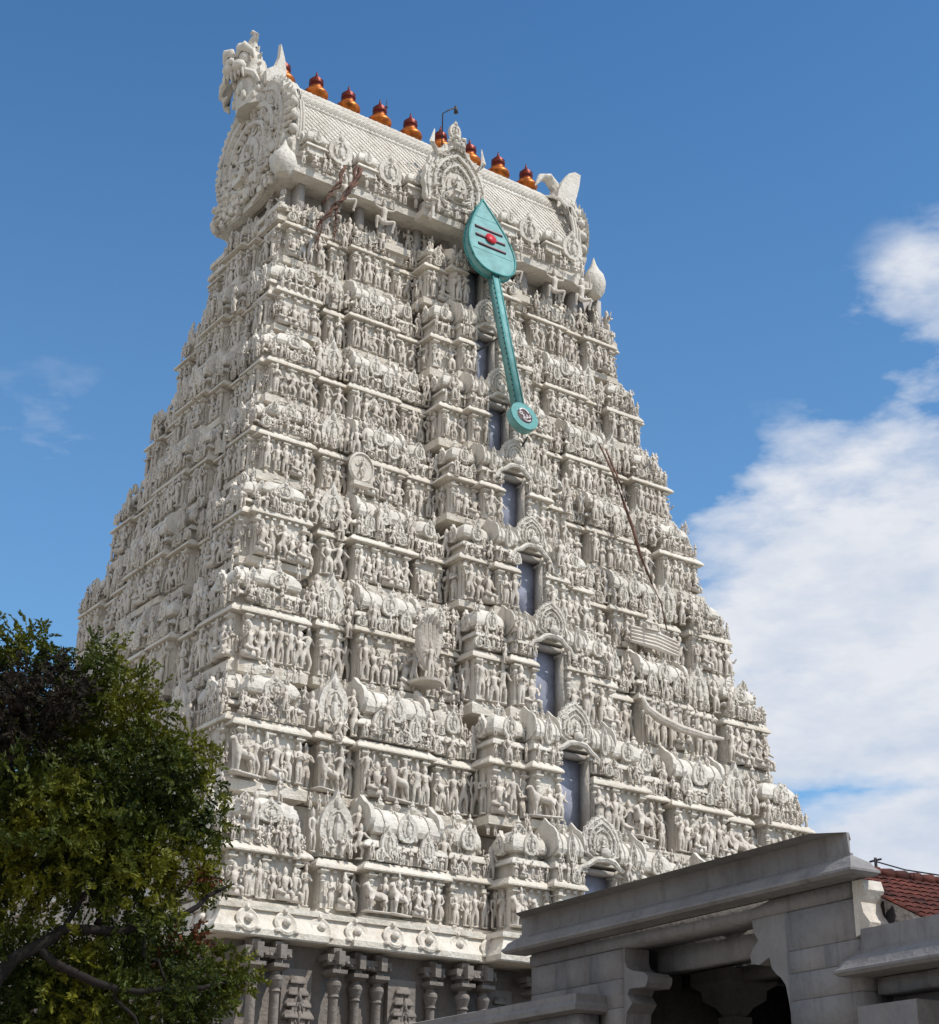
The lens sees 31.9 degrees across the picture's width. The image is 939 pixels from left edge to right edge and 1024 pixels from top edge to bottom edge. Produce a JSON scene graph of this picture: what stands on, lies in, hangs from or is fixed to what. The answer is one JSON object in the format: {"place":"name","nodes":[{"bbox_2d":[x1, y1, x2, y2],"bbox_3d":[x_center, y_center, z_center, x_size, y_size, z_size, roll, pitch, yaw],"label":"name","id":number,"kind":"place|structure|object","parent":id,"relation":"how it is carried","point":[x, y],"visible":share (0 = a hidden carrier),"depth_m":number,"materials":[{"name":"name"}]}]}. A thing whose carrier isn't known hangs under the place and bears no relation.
{"place":"outdoors","nodes":[
{"label":"outdoors","id":0,"kind":"place"},
{"bbox_2d":[0,0,938,875],"label":"sky","id":1,"kind":"structure","parent":0,"point":[758,194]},
{"bbox_2d":[869,857,881,866],"bbox_3d":[7.642,6.650,30.870,0.059,0.300,0.302,12,-26,-24],"label":"utility post","id":2,"kind":"object","parent":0,"point":[875,860],"visible":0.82,"depth_m":30.87,"materials":[{"name":"metal"}]},
{"bbox_2d":[876,861,938,875],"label":"overhead cable","id":3,"kind":"object","parent":2,"relation":"attached to","point":[907,869],"visible":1,"depth_m":30.14,"materials":[{"name":"metal"}]},
{"label":"ground","id":4,"kind":"structure","parent":0,"visible":0},
{"bbox_2d":[0,609,272,1023],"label":"leafy tree","id":5,"kind":"object","parent":4,"relation":"on","point":[56,831],"visible":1,"depth_m":21.20,"materials":[{"name":"green plant"}]},
{"bbox_2d":[0,30,815,1023],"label":"temple tower","id":6,"kind":"structure","parent":4,"relation":"on","point":[374,590],"depth_m":50.30,"materials":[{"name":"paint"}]},
{"bbox_2d":[314,165,362,250],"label":"dried creeper","id":7,"kind":"object","parent":6,"relation":"hanging from","point":[352,185],"visible":1,"depth_m":55.67,"materials":[{"name":"brown plant"}]},
{"bbox_2d":[441,105,457,144],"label":"lamp arm","id":8,"kind":"object","parent":6,"relation":"attached to","point":[455,109],"visible":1,"depth_m":60.41},
{"bbox_2d":[463,199,537,447],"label":"spear sign","id":9,"kind":"object","parent":6,"relation":"attached to","point":[489,253],"visible":1,"depth_m":57.29,"materials":[{"name":"teal metal"}]},
{"bbox_2d":[598,443,666,629],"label":"bamboo pole","id":10,"kind":"object","parent":6,"relation":"on","point":[630,523],"visible":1,"depth_m":54.90,"materials":[{"name":"wood"}]},
{"bbox_2d":[411,992,607,1023],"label":"wall","id":11,"kind":"structure","parent":4,"relation":"on","point":[579,1008],"depth_m":33.78,"materials":[{"name":"stone"}]},
{"bbox_2d":[501,832,892,1023],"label":"stone hall","id":12,"kind":"structure","parent":4,"relation":"on","point":[769,934],"depth_m":31.55,"materials":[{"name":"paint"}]},
{"bbox_2d":[832,914,938,1023],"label":"stone hall","id":13,"kind":"structure","parent":4,"relation":"on","point":[899,959],"depth_m":26.30,"materials":[{"name":"grey stone"}]},
{"bbox_2d":[850,866,938,1001],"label":"tiled shed","id":14,"kind":"structure","parent":4,"relation":"on","point":[906,895],"depth_m":28.13,"materials":[{"name":"red tile"}]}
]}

